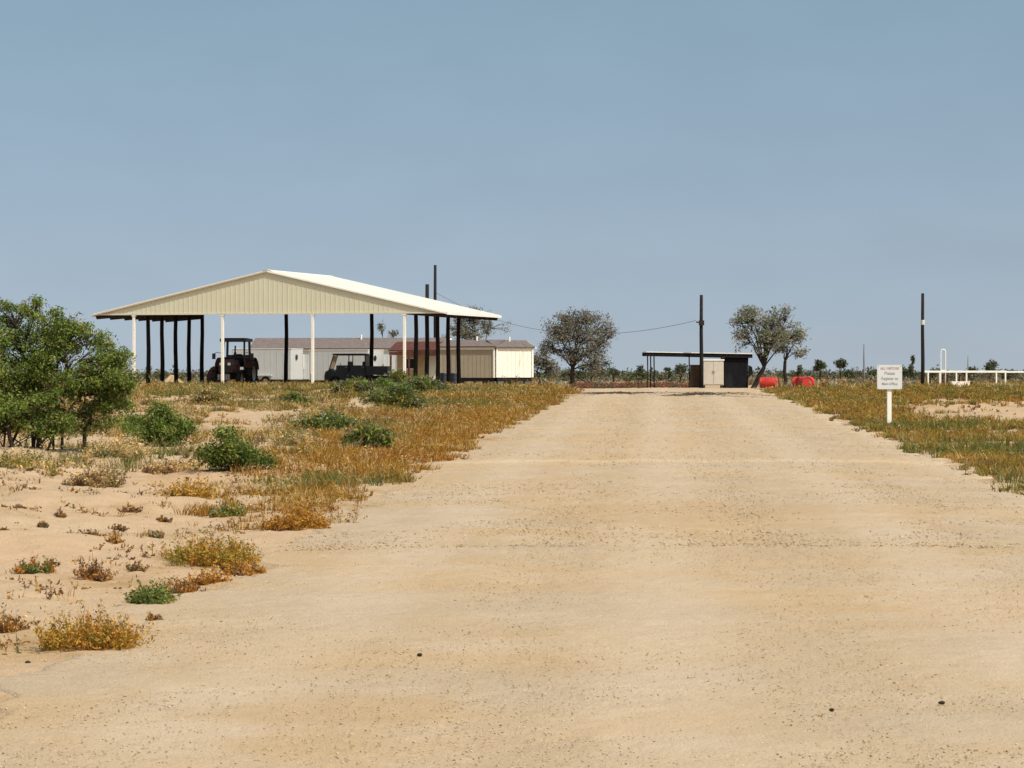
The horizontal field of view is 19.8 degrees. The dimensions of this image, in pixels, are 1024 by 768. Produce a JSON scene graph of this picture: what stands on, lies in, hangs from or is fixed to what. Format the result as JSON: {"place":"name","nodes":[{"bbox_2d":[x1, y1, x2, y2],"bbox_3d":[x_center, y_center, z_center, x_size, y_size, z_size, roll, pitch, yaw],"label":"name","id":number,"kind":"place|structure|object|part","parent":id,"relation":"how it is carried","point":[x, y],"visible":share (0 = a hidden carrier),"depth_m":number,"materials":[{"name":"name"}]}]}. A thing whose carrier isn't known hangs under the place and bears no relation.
{"place":"outdoors","nodes":[
{"label":"outdoors","id":0,"kind":"place"},
{"bbox_2d":[0,388,1023,767],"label":"gravel road","id":1,"kind":"structure","parent":0,"point":[626,610],"depth_m":18.62,"materials":[{"name":"beige gravel"}]},
{"bbox_2d":[145,612,163,620],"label":"dry weed","id":2,"kind":"object","parent":1,"relation":"on","point":[157,617],"visible":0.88,"depth_m":19.37,"materials":[{"name":"brown plant"}]},
{"bbox_2d":[0,373,1023,715],"bbox_3d":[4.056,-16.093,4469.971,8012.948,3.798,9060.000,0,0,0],"label":"ground","id":3,"kind":"structure","parent":0,"point":[58,543],"depth_m":28.91,"materials":[{"name":"beige sand"}]},
{"bbox_2d":[0,603,32,632],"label":"grass clump","id":4,"kind":"object","parent":3,"relation":"on","point":[16,624],"visible":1,"depth_m":18.58,"materials":[{"name":"brown plant"}]},
{"bbox_2d":[12,504,26,508],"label":"dry weed","id":5,"kind":"object","parent":3,"relation":"on","point":[21,506],"visible":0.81,"depth_m":29.79,"materials":[{"name":"brown plant"}]},
{"bbox_2d":[12,554,60,573],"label":"grass clump","id":6,"kind":"object","parent":3,"relation":"on","point":[32,566],"visible":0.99,"depth_m":23.14,"materials":[{"name":"plant"}]},
{"bbox_2d":[0,443,77,475],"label":"grass clump","id":7,"kind":"object","parent":3,"relation":"on","point":[16,461],"visible":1,"depth_m":43.34,"materials":[{"name":"beige plant"}]},
{"bbox_2d":[37,520,49,527],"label":"dry weed","id":8,"kind":"object","parent":3,"relation":"on","point":[43,524],"visible":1,"depth_m":28.67,"materials":[{"name":"brown plant"}]},
{"bbox_2d":[53,507,66,517],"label":"dry weed","id":9,"kind":"object","parent":3,"relation":"on","point":[61,514],"visible":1,"depth_m":29.36,"materials":[{"name":"brown plant"}]},
{"bbox_2d":[0,294,149,449],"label":"mesquite bush","id":10,"kind":"object","parent":3,"relation":"on","point":[20,405],"visible":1,"depth_m":47.08,"materials":[{"name":"green plant"}]},
{"bbox_2d":[78,529,101,535],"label":"dry weed","id":11,"kind":"object","parent":3,"relation":"on","point":[93,533],"visible":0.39,"depth_m":27.52,"materials":[{"name":"brown plant"}]},
{"bbox_2d":[29,597,159,652],"bbox_3d":[-2.524,1.437,17.593,0.794,0.347,0.924,0,0,0],"label":"grass clump","id":12,"kind":"object","parent":3,"relation":"on","point":[106,635],"visible":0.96,"depth_m":17.52,"materials":[{"name":"plant"}]},
{"bbox_2d":[71,550,118,581],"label":"grass clump","id":13,"kind":"object","parent":3,"relation":"on","point":[94,572],"visible":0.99,"depth_m":22.62,"materials":[{"name":"brown plant"}]},
{"bbox_2d":[62,455,129,487],"bbox_3d":[-5.355,1.131,37.742,0.879,0.439,1.085,0,0,10],"label":"grass clump","id":14,"kind":"object","parent":3,"relation":"on","point":[108,479],"visible":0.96,"depth_m":37.53,"materials":[{"name":"beige plant"}]},
{"bbox_2d":[103,531,125,543],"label":"dry weed","id":15,"kind":"object","parent":3,"relation":"on","point":[117,539],"visible":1,"depth_m":26.24,"materials":[{"name":"brown plant"}]},
{"bbox_2d":[78,433,158,459],"bbox_3d":[-6.123,0.965,45.855,1.317,0.463,1.219,0,0,0],"label":"grass clump","id":16,"kind":"object","parent":3,"relation":"on","point":[135,449],"visible":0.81,"depth_m":45.68,"materials":[{"name":"beige plant"}]},
{"bbox_2d":[108,523,129,530],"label":"dry weed","id":17,"kind":"object","parent":3,"relation":"on","point":[119,527],"visible":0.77,"depth_m":28.64,"materials":[{"name":"brown plant"}]},
{"bbox_2d":[117,502,142,512],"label":"dry weed","id":18,"kind":"object","parent":3,"relation":"on","point":[132,509],"visible":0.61,"depth_m":32.43,"materials":[{"name":"brown plant"}]},
{"bbox_2d":[125,559,149,571],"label":"dry weed","id":19,"kind":"object","parent":3,"relation":"on","point":[134,567],"visible":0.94,"depth_m":23.47,"materials":[{"name":"brown plant"}]},
{"bbox_2d":[121,574,185,603],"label":"grass clump","id":20,"kind":"object","parent":3,"relation":"on","point":[144,595],"visible":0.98,"depth_m":20.65,"materials":[{"name":"green plant"}]},
{"bbox_2d":[144,529,164,538],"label":"dry weed","id":21,"kind":"object","parent":3,"relation":"on","point":[155,535],"visible":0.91,"depth_m":27.35,"materials":[{"name":"brown plant"}]},
{"bbox_2d":[114,392,201,446],"bbox_3d":[-6.340,0.670,52.164,1.635,1.075,1.175,0,0,0],"label":"green bush","id":22,"kind":"object","parent":3,"relation":"on","point":[164,423],"visible":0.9,"depth_m":52.07,"materials":[{"name":"green plant"}]},
{"bbox_2d":[156,515,172,521],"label":"dry weed","id":23,"kind":"object","parent":3,"relation":"on","point":[162,519],"visible":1,"depth_m":30.24,"materials":[{"name":"brown plant"}]},
{"bbox_2d":[138,456,204,473],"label":"grass clump","id":24,"kind":"object","parent":3,"relation":"on","point":[167,468],"visible":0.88,"depth_m":43.29,"materials":[{"name":"beige plant"}]},
{"bbox_2d":[165,375,182,382],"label":"sand pile","id":25,"kind":"object","parent":3,"relation":"on","point":[170,378],"visible":0.28,"depth_m":213.73,"materials":[{"name":"beige sand"}]},
{"bbox_2d":[163,575,205,593],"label":"grass clump","id":26,"kind":"object","parent":3,"relation":"on","point":[185,586],"visible":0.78,"depth_m":21.58,"materials":[{"name":"brown plant"}]},
{"bbox_2d":[161,468,221,499],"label":"grass clump","id":27,"kind":"object","parent":3,"relation":"on","point":[194,490],"visible":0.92,"depth_m":34.31,"materials":[{"name":"yellow plant"}]},
{"bbox_2d":[182,562,234,585],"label":"grass clump","id":28,"kind":"object","parent":3,"relation":"on","point":[208,577],"visible":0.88,"depth_m":22.39,"materials":[{"name":"brown plant"}]},
{"bbox_2d":[152,528,265,567],"bbox_3d":[-2.522,1.359,24.490,1.021,0.335,1.072,0,0,0],"label":"grass clump","id":29,"kind":"object","parent":3,"relation":"on","point":[200,554],"visible":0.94,"depth_m":24.32,"materials":[{"name":"yellow plant"}]},
{"bbox_2d":[186,385,233,405],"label":"desert shrub","id":30,"kind":"object","parent":3,"relation":"on","point":[208,395],"visible":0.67,"depth_m":83.58,"materials":[{"name":"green plant"}]},
{"bbox_2d":[207,366,225,383],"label":"box scraper","id":31,"kind":"object","parent":3,"relation":"on","point":[209,373],"visible":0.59,"depth_m":182.06,"materials":[{"name":"metal"}]},
{"bbox_2d":[208,493,252,517],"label":"grass clump","id":32,"kind":"object","parent":3,"relation":"on","point":[227,511],"visible":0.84,"depth_m":31.35,"materials":[{"name":"green plant"}]},
{"bbox_2d":[188,421,279,471],"bbox_3d":[-4.021,0.929,42.832,1.387,0.782,0.983,0,0,10],"label":"green bush","id":33,"kind":"object","parent":3,"relation":"on","point":[235,447],"visible":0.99,"depth_m":42.71,"materials":[{"name":"green plant"}]},
{"bbox_2d":[211,338,258,383],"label":"tractor","id":34,"kind":"object","parent":3,"relation":"on","point":[235,362],"visible":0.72,"depth_m":182.69,"materials":[{"name":"metal"}]},
{"bbox_2d":[217,552,265,575],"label":"grass clump","id":35,"kind":"object","parent":3,"relation":"on","point":[246,569],"visible":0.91,"depth_m":23.29,"materials":[{"name":"brown plant"}]},
{"bbox_2d":[232,349,310,383],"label":"cargo trailer","id":36,"kind":"object","parent":3,"relation":"on","point":[271,364],"visible":0.49,"depth_m":196.98,"materials":[{"name":"white paint"}]},
{"bbox_2d":[264,388,319,406],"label":"desert shrub","id":37,"kind":"object","parent":3,"relation":"on","point":[297,397],"visible":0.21,"depth_m":87.42,"materials":[{"name":"green plant"}]},
{"bbox_2d":[264,424,327,446],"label":"grass clump","id":38,"kind":"object","parent":3,"relation":"on","point":[289,437],"visible":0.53,"depth_m":49.99,"materials":[{"name":"beige plant"}]},
{"bbox_2d":[92,269,501,383],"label":"pole barn","id":39,"kind":"structure","parent":3,"relation":"on","point":[285,293],"depth_m":178.14,"materials":[{"name":"white paint"}]},
{"bbox_2d":[259,495,337,530],"bbox_3d":[-2.107,1.285,29.212,0.778,0.363,0.777,0,0,0],"label":"grass clump","id":40,"kind":"object","parent":3,"relation":"on","point":[307,520],"visible":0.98,"depth_m":29.06,"materials":[{"name":"plant"}]},
{"bbox_2d":[285,405,359,432],"bbox_3d":[-3.921,0.767,61.867,1.702,0.696,0.892,0,0,-16],"label":"desert shrub","id":41,"kind":"object","parent":3,"relation":"on","point":[325,420],"visible":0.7,"depth_m":61.71,"materials":[{"name":"green plant"}]},
{"bbox_2d":[309,350,388,383],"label":"cargo trailer","id":42,"kind":"object","parent":3,"relation":"on","point":[322,360],"visible":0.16,"depth_m":204.38,"materials":[{"name":"white paint"}]},
{"bbox_2d":[251,335,451,382],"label":"mobile home","id":43,"kind":"object","parent":3,"relation":"on","point":[385,345],"visible":0.15,"depth_m":217.77,"materials":[{"name":"white metal"}]},
{"bbox_2d":[327,376,384,394],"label":"desert shrub","id":44,"kind":"object","parent":3,"relation":"on","point":[357,384],"visible":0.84,"depth_m":109.23,"materials":[{"name":"green plant"}]},
{"bbox_2d":[324,354,390,382],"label":"utility vehicle","id":45,"kind":"object","parent":3,"relation":"on","point":[365,369],"visible":0.56,"depth_m":183.33,"materials":[{"name":"metal"}]},
{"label":"door","id":46,"kind":"part","parent":45,"relation":"part of","materials":[{"name":"black paint"}]},
{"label":"door","id":47,"kind":"part","parent":45,"relation":"part of","materials":[{"name":"black paint"}]},
{"bbox_2d":[340,418,397,449],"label":"desert shrub","id":48,"kind":"object","parent":3,"relation":"on","point":[368,434],"visible":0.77,"depth_m":49.92,"materials":[{"name":"green plant"}]},
{"bbox_2d":[375,321,398,337],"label":"yard tree","id":49,"kind":"object","parent":3,"relation":"on","point":[391,334],"visible":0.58,"depth_m":239.77,"materials":[{"name":"green plant"}]},
{"bbox_2d":[374,369,412,387],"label":"desert shrub","id":50,"kind":"object","parent":3,"relation":"on","point":[395,377],"visible":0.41,"depth_m":114.18,"materials":[{"name":"green plant"}]},
{"bbox_2d":[359,380,433,408],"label":"desert shrub","id":51,"kind":"object","parent":3,"relation":"on","point":[398,393],"visible":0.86,"depth_m":82.19,"materials":[{"name":"green plant"}]},
{"bbox_2d":[388,341,443,379],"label":"tan cabin","id":52,"kind":"object","parent":3,"relation":"on","point":[397,347],"visible":0.3,"depth_m":203.93,"materials":[{"name":"metal"}]},
{"bbox_2d":[406,358,413,368],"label":"window","id":53,"kind":"structure","parent":52,"relation":"in","point":[411,359],"depth_m":204.14,"materials":[{"name":"black glass"}]},
{"bbox_2d":[429,356,435,379],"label":"door","id":54,"kind":"structure","parent":52,"relation":"in","point":[432,359],"depth_m":203.84,"materials":[{"name":"white paint"}]},
{"bbox_2d":[399,373,452,390],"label":"desert shrub","id":55,"kind":"object","parent":3,"relation":"on","point":[421,381],"visible":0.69,"depth_m":109.38,"materials":[{"name":"green plant"}]},
{"bbox_2d":[425,284,428,297],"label":"utility pole","id":56,"kind":"object","parent":3,"relation":"on","point":[426,290],"visible":0.16,"depth_m":225.86,"materials":[{"name":"brown wood"}]},
{"bbox_2d":[434,265,436,337],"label":"utility pole","id":57,"kind":"object","parent":3,"relation":"on","point":[435,281],"visible":0.38,"depth_m":221.87,"materials":[{"name":"brown wood"}]},
{"bbox_2d":[435,292,695,333],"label":"power line","id":58,"kind":"object","parent":57,"relation":"attached to","point":[578,333],"visible":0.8,"depth_m":180.84,"materials":[{"name":"metal"}]},
{"bbox_2d":[440,373,445,383],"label":"drum","id":59,"kind":"object","parent":3,"relation":"on","point":[442,377],"visible":0.36,"depth_m":189.22,"materials":[{"name":"metal"}]},
{"bbox_2d":[451,373,456,383],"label":"drum","id":60,"kind":"object","parent":3,"relation":"on","point":[454,378],"visible":0.45,"depth_m":190.22,"materials":[{"name":"metal"}]},
{"bbox_2d":[440,336,511,383],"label":"portable office","id":61,"kind":"structure","parent":3,"relation":"on","point":[477,357],"depth_m":196.57,"materials":[{"name":"beige metal"}]},
{"bbox_2d":[441,306,512,383],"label":"yard tree","id":62,"kind":"object","parent":3,"relation":"on","point":[471,335],"visible":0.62,"depth_m":234.62,"materials":[{"name":"green plant"}]},
{"bbox_2d":[482,337,536,384],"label":"white shed","id":63,"kind":"structure","parent":3,"relation":"on","point":[513,358],"depth_m":196.57,"materials":[{"name":"paint"}]},
{"bbox_2d":[0,378,1023,654],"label":"dry grass","id":64,"kind":"structure","parent":3,"relation":"on","point":[462,418],"depth_m":59.33,"materials":[{"name":"brown plant"}]},
{"bbox_2d":[3,370,1023,385],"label":"plain scrub","id":65,"kind":"object","parent":3,"relation":"on","point":[859,379],"visible":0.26,"depth_m":251.98,"materials":[{"name":"green plant"}]},
{"bbox_2d":[12,365,1023,381],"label":"distant treeline","id":66,"kind":"object","parent":3,"relation":"on","point":[661,376],"visible":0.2,"depth_m":439.29,"materials":[{"name":"green plant"}]},
{"bbox_2d":[534,351,564,382],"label":"yard tree","id":67,"kind":"object","parent":3,"relation":"on","point":[548,366],"visible":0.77,"depth_m":214.76,"materials":[{"name":"green plant"}]},
{"bbox_2d":[533,306,619,383],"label":"roadside tree","id":68,"kind":"object","parent":3,"relation":"on","point":[567,325],"visible":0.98,"depth_m":189.70,"materials":[{"name":"green plant"}]},
{"bbox_2d":[556,360,615,383],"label":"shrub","id":69,"kind":"object","parent":3,"relation":"on","point":[578,373],"visible":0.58,"depth_m":229.85,"materials":[{"name":"green plant"}]},
{"bbox_2d":[608,366,619,381],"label":"tree","id":70,"kind":"object","parent":3,"relation":"on","point":[613,371],"visible":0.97,"depth_m":341.82,"materials":[{"name":"green plant"}]},
{"bbox_2d":[632,365,645,380],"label":"tree","id":71,"kind":"object","parent":3,"relation":"on","point":[640,371],"visible":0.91,"depth_m":353.89,"materials":[{"name":"green plant"}]},
{"bbox_2d":[663,367,673,381],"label":"tree","id":72,"kind":"object","parent":3,"relation":"on","point":[670,373],"visible":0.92,"depth_m":365.84,"materials":[{"name":"green plant"}]},
{"bbox_2d":[674,363,687,382],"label":"tree","id":73,"kind":"object","parent":3,"relation":"on","point":[680,368],"visible":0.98,"depth_m":329.71,"materials":[{"name":"green plant"}]},
{"bbox_2d":[690,365,699,387],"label":"wooden crate","id":74,"kind":"object","parent":3,"relation":"on","point":[694,376],"visible":0.77,"depth_m":166.53,"materials":[{"name":"brown wood"}]},
{"bbox_2d":[642,352,752,387],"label":"open shed","id":75,"kind":"structure","parent":3,"relation":"on","point":[738,371],"depth_m":165.91,"materials":[{"name":"black metal"}]},
{"bbox_2d":[696,295,703,387],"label":"utility pole","id":76,"kind":"object","parent":3,"relation":"on","point":[701,322],"visible":0.96,"depth_m":164.90,"materials":[{"name":"brown wood"}]},
{"bbox_2d":[703,359,723,387],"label":"storage cabinet","id":77,"kind":"object","parent":3,"relation":"on","point":[713,371],"visible":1,"depth_m":165.70,"materials":[{"name":"beige metal"}]},
{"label":"door","id":78,"kind":"part","parent":77,"relation":"part of","materials":[{"name":"metal"}]},
{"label":"door","id":79,"kind":"part","parent":77,"relation":"part of","materials":[{"name":"metal"}]},
{"bbox_2d":[728,302,808,387],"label":"leaning tree","id":80,"kind":"object","parent":3,"relation":"on","point":[771,338],"visible":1,"depth_m":157.71,"materials":[{"name":"green plant"}]},
{"bbox_2d":[760,377,777,387],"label":"drum","id":81,"kind":"object","parent":3,"relation":"on","point":[765,382],"visible":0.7,"depth_m":151.69,"materials":[{"name":"red plastic"}]},
{"bbox_2d":[769,323,811,383],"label":"straight tree","id":82,"kind":"object","parent":3,"relation":"on","point":[802,352],"visible":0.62,"depth_m":159.91,"materials":[{"name":"green plant"}]},
{"bbox_2d":[568,380,1018,387],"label":"red brush","id":83,"kind":"object","parent":3,"relation":"on","point":[598,384],"visible":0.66,"depth_m":160.75,"materials":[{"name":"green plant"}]},
{"bbox_2d":[793,365,803,376],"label":"tree","id":84,"kind":"object","parent":3,"relation":"on","point":[799,369],"visible":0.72,"depth_m":329.94,"materials":[{"name":"green plant"}]},
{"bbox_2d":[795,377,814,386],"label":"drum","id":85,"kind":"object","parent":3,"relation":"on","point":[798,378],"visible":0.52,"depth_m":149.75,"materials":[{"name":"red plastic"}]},
{"bbox_2d":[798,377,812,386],"bbox_3d":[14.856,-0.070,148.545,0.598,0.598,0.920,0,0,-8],"label":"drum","id":86,"kind":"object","parent":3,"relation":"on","point":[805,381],"visible":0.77,"depth_m":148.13,"materials":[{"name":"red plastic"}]},
{"bbox_2d":[813,359,827,381],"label":"tree","id":87,"kind":"object","parent":3,"relation":"on","point":[819,366],"visible":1,"depth_m":341.88,"materials":[{"name":"green plant"}]},
{"bbox_2d":[833,358,848,378],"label":"tree","id":88,"kind":"object","parent":3,"relation":"on","point":[840,363],"visible":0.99,"depth_m":353.96,"materials":[{"name":"green plant"}]},
{"bbox_2d":[842,368,855,378],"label":"bush","id":89,"kind":"object","parent":3,"relation":"on","point":[848,374],"visible":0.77,"depth_m":365.88,"materials":[{"name":"green plant"}]},
{"bbox_2d":[863,344,864,378],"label":"utility pole","id":90,"kind":"object","parent":3,"relation":"on","point":[863,361],"visible":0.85,"depth_m":379.92,"materials":[{"name":"grey metal"}]},
{"bbox_2d":[868,369,876,379],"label":"tree","id":91,"kind":"object","parent":3,"relation":"on","point":[873,372],"visible":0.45,"depth_m":329.93,"materials":[{"name":"green plant"}]},
{"bbox_2d":[877,365,901,422],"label":"notice sign","id":92,"kind":"object","parent":3,"relation":"on","point":[889,378],"visible":1,"depth_m":66.86,"materials":[{"name":"white metal"}]},
{"bbox_2d":[902,365,912,380],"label":"tree","id":93,"kind":"object","parent":3,"relation":"on","point":[905,371],"visible":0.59,"depth_m":354.14,"materials":[{"name":"green plant"}]},
{"bbox_2d":[908,355,915,379],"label":"tree","id":94,"kind":"object","parent":3,"relation":"on","point":[911,369],"visible":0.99,"depth_m":341.83,"materials":[{"name":"green plant"}]},
{"bbox_2d":[921,293,924,384],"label":"utility pole","id":95,"kind":"object","parent":3,"relation":"on","point":[922,345],"visible":0.92,"depth_m":171.90,"materials":[{"name":"brown wood"}]},
{"bbox_2d":[930,364,939,379],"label":"tree","id":96,"kind":"object","parent":3,"relation":"on","point":[933,374],"visible":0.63,"depth_m":341.74,"materials":[{"name":"green plant"}]},
{"bbox_2d":[940,349,945,382],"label":"pipe arch","id":97,"kind":"structure","parent":3,"relation":"on","point":[945,363],"depth_m":186.47,"materials":[{"name":"white paint"}]},
{"bbox_2d":[950,381,969,385],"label":"water trough","id":98,"kind":"object","parent":3,"relation":"on","point":[953,382],"visible":0.51,"depth_m":175.70,"materials":[{"name":"white paint"}]},
{"bbox_2d":[961,366,979,380],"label":"tree","id":99,"kind":"object","parent":3,"relation":"on","point":[971,369],"visible":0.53,"depth_m":329.83,"materials":[{"name":"green plant"}]},
{"bbox_2d":[925,371,1023,384],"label":"pipe fence","id":100,"kind":"object","parent":3,"relation":"on","point":[955,372],"visible":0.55,"depth_m":183.95,"materials":[{"name":"white metal"}]},
{"bbox_2d":[982,359,999,379],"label":"tree","id":101,"kind":"object","parent":3,"relation":"on","point":[992,366],"visible":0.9,"depth_m":365.96,"materials":[{"name":"green plant"}]},
{"bbox_2d":[1000,369,1015,379],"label":"tree","id":102,"kind":"object","parent":3,"relation":"on","point":[1009,376],"visible":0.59,"depth_m":353.48,"materials":[{"name":"green plant"}]},
{"bbox_2d":[0,0,1023,372],"label":"sky","id":103,"kind":"structure","parent":0,"point":[844,162],"materials":[{"name":"blue"}]}
]}

